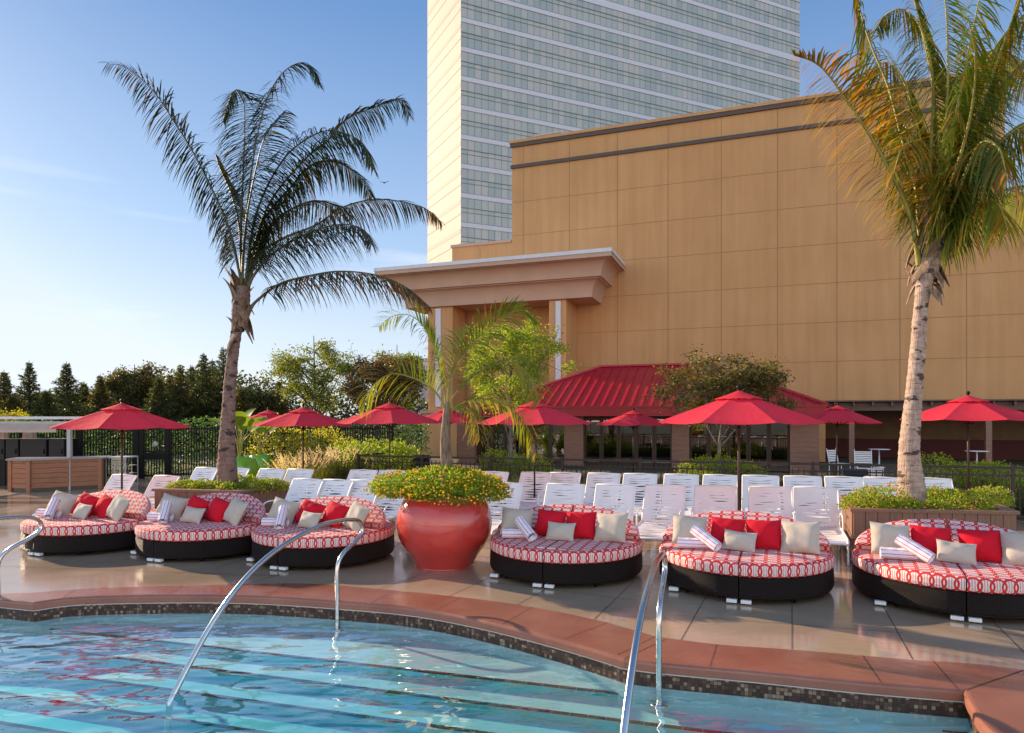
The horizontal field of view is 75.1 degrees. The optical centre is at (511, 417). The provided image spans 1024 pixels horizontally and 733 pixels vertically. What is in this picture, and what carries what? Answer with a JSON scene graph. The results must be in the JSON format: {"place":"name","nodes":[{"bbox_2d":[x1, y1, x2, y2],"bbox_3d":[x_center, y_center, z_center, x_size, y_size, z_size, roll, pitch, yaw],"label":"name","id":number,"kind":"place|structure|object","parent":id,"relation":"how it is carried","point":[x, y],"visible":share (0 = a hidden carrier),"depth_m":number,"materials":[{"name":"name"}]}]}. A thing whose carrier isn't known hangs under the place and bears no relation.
{"place":"outdoors","nodes":[
{"label":"outdoors","id":0,"kind":"place"},
{"bbox_2d":[0,611,520,712],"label":"pool water","id":1,"kind":"structure","parent":0,"point":[74,643],"depth_m":7.09,"materials":[{"name":"liquid"}]},
{"bbox_2d":[0,614,972,732],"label":"pool wall","id":2,"kind":"structure","parent":0,"point":[819,717],"depth_m":5.55,"materials":[{"name":"tile"}]},
{"bbox_2d":[0,614,953,732],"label":"pool steps","id":3,"kind":"structure","parent":2,"relation":"attached to","point":[414,653],"depth_m":6.29,"materials":[{"name":"tile"}]},
{"bbox_2d":[164,518,363,732],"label":"pool handrail","id":4,"kind":"object","parent":3,"relation":"on","point":[207,631],"visible":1,"depth_m":6.23,"materials":[{"name":"metal"}]},
{"bbox_2d":[0,630,953,732],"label":"pool step risers","id":5,"kind":"object","parent":3,"relation":"on","point":[510,713],"depth_m":6.15,"materials":[{"name":"tile"}]},
{"bbox_2d":[0,628,967,732],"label":"pool step nosing","id":6,"kind":"object","parent":5,"relation":"attached to","point":[311,708],"visible":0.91,"depth_m":6.06,"materials":[{"name":"tile"}]},
{"bbox_2d":[0,603,979,732],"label":"pool wall tile","id":7,"kind":"object","parent":2,"relation":"on","point":[857,701],"visible":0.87,"depth_m":6.14,"materials":[{"name":"tile"}]},
{"bbox_2d":[0,602,963,702],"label":"pool grout line","id":8,"kind":"object","parent":7,"relation":"on","point":[513,637],"visible":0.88,"depth_m":6.40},
{"bbox_2d":[619,551,667,732],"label":"pool handrail","id":9,"kind":"object","parent":2,"relation":"attached to","point":[658,703],"visible":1,"depth_m":4.88,"materials":[{"name":"metal"}]},
{"bbox_2d":[0,473,1023,669],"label":"pool deck","id":10,"kind":"structure","parent":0,"point":[844,604],"depth_m":7.66,"materials":[{"name":"tile"}]},
{"bbox_2d":[20,438,55,456],"bbox_3d":[-14.377,1.350,20.275,0.815,1.400,0.650,0,0,0],"label":"black cabinet","id":11,"kind":"object","parent":10,"relation":"on","point":[34,447],"visible":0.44,"depth_m":19.98,"materials":[{"name":"metal"}]},
{"bbox_2d":[0,417,79,489],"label":"bar pergola","id":12,"kind":"object","parent":10,"relation":"on","point":[29,429],"visible":0.55,"depth_m":18.78,"materials":[{"name":"grey paint"}]},
{"bbox_2d":[5,455,111,491],"bbox_3d":[-12.887,1.595,18.936,2.416,0.910,1.359,0,0,-21],"label":"bar counter","id":13,"kind":"object","parent":10,"relation":"on","point":[33,474],"visible":0.99,"depth_m":18.54,"materials":[{"name":"brown wood"}]},
{"bbox_2d":[8,428,138,478],"bbox_3d":[-15.050,1.137,21.750,5.202,1.825,0.180,0,0,-13],"label":"tall fence","id":14,"kind":"object","parent":10,"relation":"on","point":[80,435],"visible":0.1,"depth_m":22.10,"materials":[{"name":"black metal"}]},
{"bbox_2d":[18,490,155,555],"bbox_3d":[-6.684,1.633,10.748,2.028,0.834,2.016,0,0,22],"label":"daybed","id":15,"kind":"object","parent":10,"relation":"on","point":[69,533],"visible":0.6,"depth_m":9.95,"materials":[{"name":"fabric"}]},
{"bbox_2d":[49,399,189,489],"bbox_3d":[-7.034,0.858,12.000,2.134,2.384,2.134,0,0,-36],"label":"patio umbrella","id":16,"kind":"object","parent":10,"relation":"on","point":[123,417],"visible":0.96,"depth_m":11.52,"materials":[{"name":"red fabric"}]},
{"bbox_2d":[131,492,267,561],"bbox_3d":[-4.694,1.633,10.333,2.028,0.834,2.016,0,0,22],"label":"daybed","id":17,"kind":"object","parent":10,"relation":"on","point":[201,540],"visible":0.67,"depth_m":9.52,"materials":[{"name":"fabric"}]},
{"bbox_2d":[152,484,291,512],"bbox_3d":[-5.300,1.667,12.324,2.009,0.767,1.408,0,0,16],"label":"wooden planter","id":18,"kind":"object","parent":10,"relation":"on","point":[190,493],"visible":0.12,"depth_m":11.90,"materials":[{"name":"brown wood"}]},
{"bbox_2d":[100,61,444,487],"bbox_3d":[-4.227,-2.696,12.625,5.893,8.146,3.458,0,0,0],"label":"palm tree","id":19,"kind":"object","parent":18,"relation":"in","point":[241,289],"visible":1,"depth_m":12.28,"materials":[{"name":"green plant"}]},
{"bbox_2d":[236,457,258,476],"bbox_3d":[-6.957,1.537,17.000,0.927,1.025,0.927,0,0,0],"label":"green pot","id":20,"kind":"object","parent":10,"relation":"on","point":[248,462],"visible":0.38,"depth_m":16.77,"materials":[{"name":"plastic"}]},
{"bbox_2d":[210,408,267,457],"bbox_3d":[-7.030,0.436,16.931,1.444,1.356,1.119,0,0,0],"label":"bird of paradise plant","id":21,"kind":"object","parent":20,"relation":"on","point":[243,421],"visible":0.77,"depth_m":16.94,"materials":[{"name":"green plant"}]},
{"bbox_2d":[169,424,393,476],"bbox_3d":[-7.875,1.137,22.950,7.501,1.825,0.096,0,0,-7],"label":"tall fence","id":22,"kind":"object","parent":10,"relation":"on","point":[171,451],"visible":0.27,"depth_m":22.65,"materials":[{"name":"black metal"}]},
{"bbox_2d":[139,428,168,477],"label":"black gate","id":23,"kind":"structure","parent":22,"relation":"attached to","point":[144,456],"depth_m":22.39,"materials":[{"name":"metal"}]},
{"bbox_2d":[244,413,322,473],"bbox_3d":[-6.654,0.947,19.578,2.337,2.172,1.737,0,0,0],"label":"shrub","id":24,"kind":"object","parent":10,"relation":"on","point":[283,445],"visible":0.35,"depth_m":19.46,"materials":[{"name":"green plant"}]},
{"bbox_2d":[263,478,323,504],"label":"sun lounger","id":25,"kind":"object","parent":10,"relation":"on","point":[314,486],"visible":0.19,"depth_m":12.00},
{"bbox_2d":[252,404,351,501],"bbox_3d":[-5.021,0.865,16.000,2.199,2.371,2.199,0,0,-32],"label":"patio umbrella","id":26,"kind":"object","parent":10,"relation":"on","point":[302,416],"visible":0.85,"depth_m":15.50,"materials":[{"name":"fabric"}]},
{"bbox_2d":[246,496,394,569],"bbox_3d":[-2.761,1.633,9.828,2.028,0.834,2.016,0,0,22],"label":"daybed","id":27,"kind":"object","parent":10,"relation":"on","point":[327,545],"visible":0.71,"depth_m":9.09,"materials":[{"name":"fabric"}]},
{"bbox_2d":[283,426,367,469],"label":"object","id":28,"kind":"object","parent":10,"relation":"on","point":[323,430],"visible":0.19,"depth_m":19.83,"materials":[{"name":"green plant"}]},
{"bbox_2d":[314,438,385,479],"bbox_3d":[-4.324,1.251,18.082,2.000,1.410,1.725,0,0,-38],"label":"shrub","id":29,"kind":"object","parent":10,"relation":"on","point":[356,451],"visible":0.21,"depth_m":18.00,"materials":[{"name":"green plant"}]},
{"bbox_2d":[336,399,441,509],"bbox_3d":[-2.739,0.820,14.900,2.162,2.460,2.162,0,0,-36],"label":"patio umbrella","id":30,"kind":"object","parent":10,"relation":"on","point":[389,413],"visible":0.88,"depth_m":14.38,"materials":[{"name":"fabric"}]},
{"bbox_2d":[396,491,491,570],"bbox_3d":[-0.940,1.556,9.270,1.322,0.991,1.322,0,0,0],"label":"red pot","id":31,"kind":"object","parent":10,"relation":"on","point":[442,537],"visible":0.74,"depth_m":8.76,"materials":[{"name":"ceramic"}]},
{"bbox_2d":[362,464,517,506],"bbox_3d":[-0.956,0.894,9.173,2.046,0.541,1.789,0,0,-26],"label":"lantana","id":32,"kind":"object","parent":31,"relation":"in","point":[468,482],"visible":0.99,"depth_m":8.86,"materials":[{"name":"green plant"}]},
{"bbox_2d":[344,296,560,491],"bbox_3d":[-0.723,-0.313,9.367,2.865,2.698,1.835,0,0,0],"label":"palm tree","id":33,"kind":"object","parent":31,"relation":"in","point":[445,449],"visible":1,"depth_m":9.19,"materials":[{"name":"green plant"}]},
{"bbox_2d":[486,482,522,535],"bbox_3d":[-0.364,1.583,10.707,0.676,0.944,1.577,0,0,18],"label":"sun lounger","id":34,"kind":"object","parent":10,"relation":"on","point":[516,499],"visible":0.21,"depth_m":11.20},
{"bbox_2d":[0,583,1023,732],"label":"pool coping","id":35,"kind":"object","parent":10,"relation":"on","point":[996,706],"visible":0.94,"depth_m":5.87,"materials":[{"name":"ceramic"}]},
{"bbox_2d":[4,479,1023,698],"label":"deck joints","id":36,"kind":"object","parent":10,"relation":"on","point":[631,599],"visible":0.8,"depth_m":6.74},
{"bbox_2d":[493,472,551,520],"bbox_3d":[0.230,1.583,12.883,0.676,0.944,1.577,0,0,21],"label":"sun lounger","id":37,"kind":"object","parent":10,"relation":"on","point":[545,479],"visible":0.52,"depth_m":13.41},
{"bbox_2d":[478,397,590,502],"bbox_3d":[0.450,0.820,13.300,2.162,2.460,2.162,0,0,-30],"label":"patio umbrella","id":38,"kind":"object","parent":10,"relation":"on","point":[540,414],"visible":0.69,"depth_m":12.76,"materials":[{"name":"red fabric"}]},
{"bbox_2d":[543,483,585,505],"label":"sun lounger","id":39,"kind":"object","parent":10,"relation":"on","point":[578,490],"visible":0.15,"depth_m":11.14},
{"bbox_2d":[490,504,642,587],"bbox_3d":[0.716,1.633,8.903,2.028,0.834,2.016,0,0,20],"label":"daybed","id":40,"kind":"object","parent":10,"relation":"on","point":[583,561],"visible":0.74,"depth_m":8.11,"materials":[{"name":"fabric"}]},
{"bbox_2d":[567,512,596,538],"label":"pillow","id":41,"kind":"object","parent":40,"relation":"on","point":[585,522],"visible":0.88,"depth_m":8.67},
{"bbox_2d":[594,512,628,541],"bbox_3d":[1.271,1.412,8.532,0.440,0.390,0.191,-3,-27,30],"label":"pillow","id":42,"kind":"object","parent":40,"relation":"on","point":[610,527],"visible":1,"depth_m":8.46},
{"bbox_2d":[583,472,620,509],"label":"sun lounger","id":43,"kind":"object","parent":10,"relation":"on","point":[590,483],"visible":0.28,"depth_m":13.26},
{"bbox_2d":[593,484,635,521],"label":"sun lounger","id":44,"kind":"object","parent":10,"relation":"on","point":[626,492],"visible":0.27,"depth_m":11.01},
{"bbox_2d":[612,473,657,531],"bbox_3d":[2.314,1.583,12.522,0.676,0.944,1.577,0,0,19],"label":"sun lounger","id":45,"kind":"object","parent":10,"relation":"on","point":[628,478],"visible":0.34,"depth_m":13.12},
{"bbox_2d":[636,484,685,541],"bbox_3d":[2.266,1.583,10.302,0.676,0.944,1.577,0,0,21],"label":"sun lounger","id":46,"kind":"object","parent":10,"relation":"on","point":[650,503],"visible":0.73,"depth_m":10.80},
{"bbox_2d":[655,474,698,523],"bbox_3d":[3.095,1.583,12.382,0.676,0.944,1.577,0,0,18],"label":"sun lounger","id":47,"kind":"object","parent":10,"relation":"on","point":[683,480],"visible":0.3,"depth_m":12.94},
{"bbox_2d":[356,453,1023,517],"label":"fence","id":48,"kind":"object","parent":10,"relation":"on","point":[811,471],"visible":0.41,"depth_m":14.87,"materials":[{"name":"metal"}]},
{"bbox_2d":[370,491,1023,520],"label":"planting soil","id":49,"kind":"structure","parent":10,"relation":"on","point":[1020,519],"depth_m":15.08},
{"bbox_2d":[460,315,577,479],"bbox_3d":[-0.095,-0.602,20.440,3.540,5.309,3.550,0,0,36],"label":"tree","id":50,"kind":"object","parent":49,"relation":"on","point":[486,384],"visible":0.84,"depth_m":20.15,"materials":[{"name":"green plant"}]},
{"bbox_2d":[595,408,670,472],"bbox_3d":[3.646,0.884,20.000,2.125,2.332,2.125,0,0,-24],"label":"patio umbrella","id":51,"kind":"object","parent":49,"relation":"on","point":[633,419],"visible":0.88,"depth_m":19.50,"materials":[{"name":"red fabric"}]},
{"bbox_2d":[642,344,802,467],"bbox_3d":[5.982,0.001,18.776,4.358,4.106,3.669,0,0,0],"label":"tree","id":52,"kind":"object","parent":49,"relation":"on","point":[715,385],"visible":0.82,"depth_m":18.28,"materials":[{"name":"green plant"}]},
{"bbox_2d":[430,465,1023,515],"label":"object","id":53,"kind":"object","parent":49,"relation":"on","point":[823,485],"visible":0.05,"depth_m":16.66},
{"bbox_2d":[921,451,995,488],"bbox_3d":[11.028,1.386,16.579,2.053,1.090,1.421,0,0,0],"label":"bush","id":54,"kind":"object","parent":49,"relation":"on","point":[952,463],"visible":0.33,"depth_m":16.49,"materials":[{"name":"green plant"}]},
{"bbox_2d":[949,459,1023,494],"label":"bush","id":55,"kind":"object","parent":49,"relation":"on","point":[996,479],"visible":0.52,"depth_m":16.00,"materials":[{"name":"green plant"}]},
{"bbox_2d":[690,485,736,515],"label":"sun lounger","id":56,"kind":"object","parent":10,"relation":"on","point":[700,491],"visible":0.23,"depth_m":10.79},
{"bbox_2d":[659,385,825,510],"bbox_3d":[3.322,0.788,9.750,2.236,2.524,2.236,0,0,19],"label":"patio umbrella","id":57,"kind":"object","parent":10,"relation":"on","point":[738,407],"visible":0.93,"depth_m":9.19,"materials":[{"name":"red fabric"}]},
{"bbox_2d":[659,511,833,604],"bbox_3d":[2.854,1.633,8.216,2.028,0.834,2.016,0,0,22],"label":"daybed","id":58,"kind":"object","parent":10,"relation":"on","point":[759,574],"visible":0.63,"depth_m":7.43,"materials":[{"name":"fabric"}]},
{"bbox_2d":[672,514,707,543],"bbox_3d":[2.214,1.411,8.291,0.430,0.390,0.199,4,-27,11],"label":"pillow","id":59,"kind":"object","parent":58,"relation":"on","point":[682,525],"visible":0.71,"depth_m":8.25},
{"bbox_2d":[710,516,745,544],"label":"pillow","id":60,"kind":"object","parent":58,"relation":"on","point":[719,525],"visible":0.59,"depth_m":8.18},
{"bbox_2d":[722,529,757,552],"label":"pillow","id":61,"kind":"object","parent":58,"relation":"on","point":[739,541],"visible":1,"depth_m":7.88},
{"bbox_2d":[746,520,781,549],"bbox_3d":[3.043,1.415,8.043,0.410,0.370,0.172,-3,-26,21],"label":"pillow","id":62,"kind":"object","parent":58,"relation":"on","point":[769,535],"visible":0.84,"depth_m":7.97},
{"bbox_2d":[780,521,820,553],"bbox_3d":[3.394,1.412,7.833,0.440,0.390,0.191,-3,-26,32],"label":"pillow","id":63,"kind":"object","parent":58,"relation":"on","point":[803,537],"visible":1,"depth_m":7.77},
{"bbox_2d":[741,475,780,519],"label":"sun lounger","id":64,"kind":"object","parent":10,"relation":"on","point":[747,480],"visible":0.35,"depth_m":12.73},
{"bbox_2d":[748,486,794,518],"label":"sun lounger","id":65,"kind":"object","parent":10,"relation":"on","point":[787,509],"visible":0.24,"depth_m":10.66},
{"bbox_2d":[783,475,828,526],"bbox_3d":[5.286,1.583,11.977,0.676,0.944,1.577,0,0,19],"label":"sun lounger","id":66,"kind":"object","parent":10,"relation":"on","point":[798,479],"visible":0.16,"depth_m":12.62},
{"bbox_2d":[793,486,849,565],"bbox_3d":[4.593,1.583,9.966,0.676,0.944,1.577,0,0,21],"label":"sun lounger","id":67,"kind":"object","parent":10,"relation":"on","point":[834,532],"visible":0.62,"depth_m":10.46,"materials":[{"name":"plastic"}]},
{"bbox_2d":[824,476,864,521],"bbox_3d":[5.999,1.583,11.840,0.676,0.944,1.577,0,0,20],"label":"sun lounger","id":68,"kind":"object","parent":10,"relation":"on","point":[829,481],"visible":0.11,"depth_m":12.48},
{"bbox_2d":[808,403,882,475],"bbox_3d":[8.984,0.821,18.416,2.171,2.460,2.171,3,-1,-17],"label":"patio umbrella","id":69,"kind":"object","parent":10,"relation":"on","point":[837,414],"visible":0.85,"depth_m":17.95,"materials":[{"name":"fabric"}]},
{"bbox_2d":[840,495,1019,562],"bbox_3d":[6.170,1.667,10.050,2.630,0.767,1.831,0,0,8],"label":"wooden planter","id":70,"kind":"object","parent":10,"relation":"on","point":[857,519],"visible":0.37,"depth_m":9.25,"materials":[{"name":"brown wood"}]},
{"bbox_2d":[836,481,915,509],"bbox_3d":[5.338,1.152,9.775,1.144,0.445,0.899,0,0,0],"label":"lantana","id":71,"kind":"object","parent":70,"relation":"in","point":[867,501],"visible":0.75,"depth_m":9.65,"materials":[{"name":"green plant"}]},
{"bbox_2d":[787,0,1023,501],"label":"palm tree","id":72,"kind":"object","parent":70,"relation":"in","point":[951,179],"visible":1,"depth_m":9.85,"materials":[{"name":"green plant"}]},
{"bbox_2d":[926,487,998,509],"bbox_3d":[6.468,1.198,9.609,0.922,0.396,0.866,0,0,28],"label":"lantana","id":73,"kind":"object","parent":70,"relation":"in","point":[980,505],"visible":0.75,"depth_m":9.48,"materials":[{"name":"green plant"}]},
{"bbox_2d":[852,519,1023,622],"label":"daybed","id":74,"kind":"object","parent":10,"relation":"on","point":[986,589],"visible":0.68,"depth_m":6.90,"materials":[{"name":"fabric"}]},
{"bbox_2d":[869,521,909,553],"bbox_3d":[4.359,1.411,7.670,0.430,0.390,0.199,4,-24,15],"label":"pillow","id":75,"kind":"object","parent":74,"relation":"on","point":[883,535],"visible":0.72,"depth_m":7.63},
{"bbox_2d":[894,534,937,562],"bbox_3d":[4.420,1.437,7.302,0.148,0.130,0.438,0,26,-35],"label":"rolled towel","id":76,"kind":"object","parent":74,"relation":"on","point":[915,548],"visible":1,"depth_m":7.25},
{"bbox_2d":[910,524,950,556],"bbox_3d":[4.763,1.416,7.568,0.410,0.370,0.182,3,-25,22],"label":"pillow","id":77,"kind":"object","parent":74,"relation":"on","point":[925,537],"visible":0.58,"depth_m":7.54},
{"bbox_2d":[936,539,976,564],"bbox_3d":[4.847,1.478,7.266,0.380,0.250,0.145,5,-28,24],"label":"pillow","id":78,"kind":"object","parent":74,"relation":"on","point":[954,552],"visible":1,"depth_m":7.22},
{"bbox_2d":[956,529,1001,562],"bbox_3d":[5.172,1.415,7.349,0.410,0.370,0.172,-3,-26,28],"label":"pillow","id":79,"kind":"object","parent":74,"relation":"on","point":[988,545],"visible":0.69,"depth_m":7.28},
{"bbox_2d":[1000,531,1023,565],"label":"pillow","id":80,"kind":"object","parent":74,"relation":"on","point":[1012,548],"visible":1,"depth_m":7.13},
{"bbox_2d":[900,391,1023,489],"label":"patio umbrella","id":81,"kind":"object","parent":10,"relation":"on","point":[967,408],"visible":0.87,"depth_m":12.50,"materials":[{"name":"red fabric"}]},
{"bbox_2d":[0,0,1023,418],"label":"sky","id":82,"kind":"structure","parent":0,"point":[105,264],"materials":[{"name":"blue"}]},
{"bbox_2d":[85,419,1023,472],"bbox_3d":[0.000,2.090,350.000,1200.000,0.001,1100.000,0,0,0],"label":"ground","id":83,"kind":"structure","parent":0,"point":[894,461],"depth_m":30.04,"materials":[{"name":"concrete"}]},
{"bbox_2d":[14,361,41,415],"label":"conifer tree","id":84,"kind":"object","parent":83,"relation":"on","point":[30,394],"visible":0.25,"depth_m":37.87,"materials":[{"name":"green plant"}]},
{"bbox_2d":[9,389,85,437],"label":"conifer tree","id":85,"kind":"object","parent":83,"relation":"on","point":[44,405],"visible":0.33,"depth_m":33.82,"materials":[{"name":"green plant"}]},
{"bbox_2d":[48,361,112,444],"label":"conifer tree","id":86,"kind":"object","parent":83,"relation":"on","point":[67,396],"visible":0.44,"depth_m":36.93,"materials":[{"name":"green plant"}]},
{"bbox_2d":[82,374,128,451],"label":"conifer tree","id":87,"kind":"object","parent":83,"relation":"on","point":[101,394],"visible":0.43,"depth_m":38.83,"materials":[{"name":"green plant"}]},
{"bbox_2d":[92,359,174,449],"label":"tree","id":88,"kind":"object","parent":83,"relation":"on","point":[132,389],"visible":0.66,"depth_m":41.07,"materials":[{"name":"green plant"}]},
{"bbox_2d":[120,376,200,449],"bbox_3d":[-20.323,-0.144,38.144,4.526,4.390,3.693,0,0,39],"label":"conifer tree","id":89,"kind":"object","parent":83,"relation":"on","point":[157,406],"visible":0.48,"depth_m":37.87,"materials":[{"name":"green plant"}]},
{"bbox_2d":[167,366,218,449],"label":"conifer tree","id":90,"kind":"object","parent":83,"relation":"on","point":[178,390],"visible":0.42,"depth_m":39.83,"materials":[{"name":"green plant"}]},
{"bbox_2d":[177,354,222,450],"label":"conifer tree","id":91,"kind":"object","parent":83,"relation":"on","point":[203,379],"visible":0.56,"depth_m":40.84,"materials":[{"name":"green plant"}]},
{"bbox_2d":[189,346,241,431],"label":"conifer tree","id":92,"kind":"object","parent":83,"relation":"on","point":[221,364],"visible":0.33,"depth_m":41.75,"materials":[{"name":"green plant"}]},
{"bbox_2d":[3,415,432,473],"bbox_3d":[-11.086,1.023,24.661,16.183,2.261,1.098,0,0,-7],"label":"hedge","id":93,"kind":"object","parent":83,"relation":"on","point":[356,424],"visible":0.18,"depth_m":24.66,"materials":[{"name":"green plant"}]},
{"bbox_2d":[10,365,427,446],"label":"distant wood","id":94,"kind":"object","parent":83,"relation":"on","point":[344,415],"visible":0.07,"depth_m":46.93,"materials":[{"name":"green plant"}]},
{"bbox_2d":[236,382,288,450],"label":"tree","id":95,"kind":"object","parent":83,"relation":"on","point":[266,401],"visible":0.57,"depth_m":39.61,"materials":[{"name":"green plant"}]},
{"bbox_2d":[256,336,356,455],"bbox_3d":[-7.963,-0.567,26.188,3.923,5.241,3.977,0,0,-19],"label":"tree","id":96,"kind":"object","parent":83,"relation":"on","point":[288,364],"visible":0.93,"depth_m":25.64,"materials":[{"name":"green plant"}]},
{"bbox_2d":[337,350,429,452],"bbox_3d":[-4.767,-0.230,25.113,3.459,4.572,3.008,0,0,-23],"label":"tree","id":97,"kind":"object","parent":83,"relation":"on","point":[382,370],"visible":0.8,"depth_m":24.77,"materials":[{"name":"green plant"}]},
{"bbox_2d":[364,343,435,439],"bbox_3d":[-4.790,-0.507,27.490,3.302,5.119,2.708,0,0,29],"label":"tree","id":98,"kind":"object","parent":83,"relation":"on","point":[406,405],"visible":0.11,"depth_m":27.46,"materials":[{"name":"green plant"}]},
{"bbox_2d":[427,0,799,357],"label":"glass tower","id":99,"kind":"structure","parent":83,"relation":"on","point":[501,74],"depth_m":91.91,"materials":[{"name":"glass"}]},
{"bbox_2d":[458,362,828,472],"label":"pavilion","id":100,"kind":"structure","parent":83,"relation":"on","point":[610,390],"depth_m":27.05,"materials":[{"name":"red metal"}]},
{"bbox_2d":[550,424,564,464],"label":"door","id":101,"kind":"structure","parent":100,"relation":"in","point":[557,439],"depth_m":28.15,"materials":[{"name":"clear glass"}]},
{"bbox_2d":[585,417,601,465],"bbox_3d":[3.364,1.010,27.631,0.701,2.040,0.060,0,0,20],"label":"door","id":102,"kind":"structure","parent":100,"relation":"in","point":[593,433],"depth_m":27.62,"materials":[{"name":"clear glass"}]},
{"bbox_2d":[602,417,618,465],"bbox_3d":[4.038,1.010,27.385,0.701,2.040,0.060,0,0,20],"label":"door","id":103,"kind":"structure","parent":100,"relation":"in","point":[610,433],"depth_m":27.37,"materials":[{"name":"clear glass"}]},
{"bbox_2d":[619,426,635,466],"bbox_3d":[4.713,1.010,27.139,0.701,2.040,0.060,0,0,20],"label":"door","id":104,"kind":"structure","parent":100,"relation":"in","point":[625,432],"depth_m":27.13,"materials":[{"name":"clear glass"}]},
{"bbox_2d":[636,417,653,466],"bbox_3d":[5.389,1.010,26.893,0.701,2.040,0.060,0,0,20],"label":"door","id":105,"kind":"structure","parent":100,"relation":"in","point":[644,433],"depth_m":26.89,"materials":[{"name":"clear glass"}]},
{"bbox_2d":[654,417,671,466],"bbox_3d":[6.058,1.010,26.649,0.701,2.040,0.060,0,0,20],"label":"door","id":106,"kind":"structure","parent":100,"relation":"in","point":[663,433],"depth_m":26.64,"materials":[{"name":"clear glass"}]},
{"bbox_2d":[690,423,708,467],"bbox_3d":[7.364,1.010,26.174,0.714,2.040,0.060,0,0,20],"label":"door","id":107,"kind":"structure","parent":100,"relation":"in","point":[699,440],"depth_m":26.16,"materials":[{"name":"glass"}]},
{"bbox_2d":[749,423,768,469],"bbox_3d":[9.423,1.010,25.424,0.714,2.040,0.060,0,0,20],"label":"door","id":108,"kind":"structure","parent":100,"relation":"in","point":[758,433],"depth_m":25.41,"materials":[{"name":"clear glass"}]},
{"bbox_2d":[769,423,788,469],"bbox_3d":[10.107,1.010,25.175,0.714,2.040,0.060,0,0,20],"label":"door","id":109,"kind":"structure","parent":100,"relation":"in","point":[779,432],"depth_m":25.17,"materials":[{"name":"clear glass"}]},
{"bbox_2d":[428,65,1023,463],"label":"building","id":110,"kind":"structure","parent":83,"relation":"on","point":[734,230],"depth_m":31.62,"materials":[{"name":"beige paint"}]},
{"bbox_2d":[374,247,624,456],"bbox_3d":[-0.745,-2.870,34.241,12.560,9.840,3.390,0,0,20],"label":"entrance canopy","id":111,"kind":"object","parent":110,"relation":"attached to","point":[454,291],"visible":0.66,"depth_m":33.42,"materials":[{"name":"paint"}]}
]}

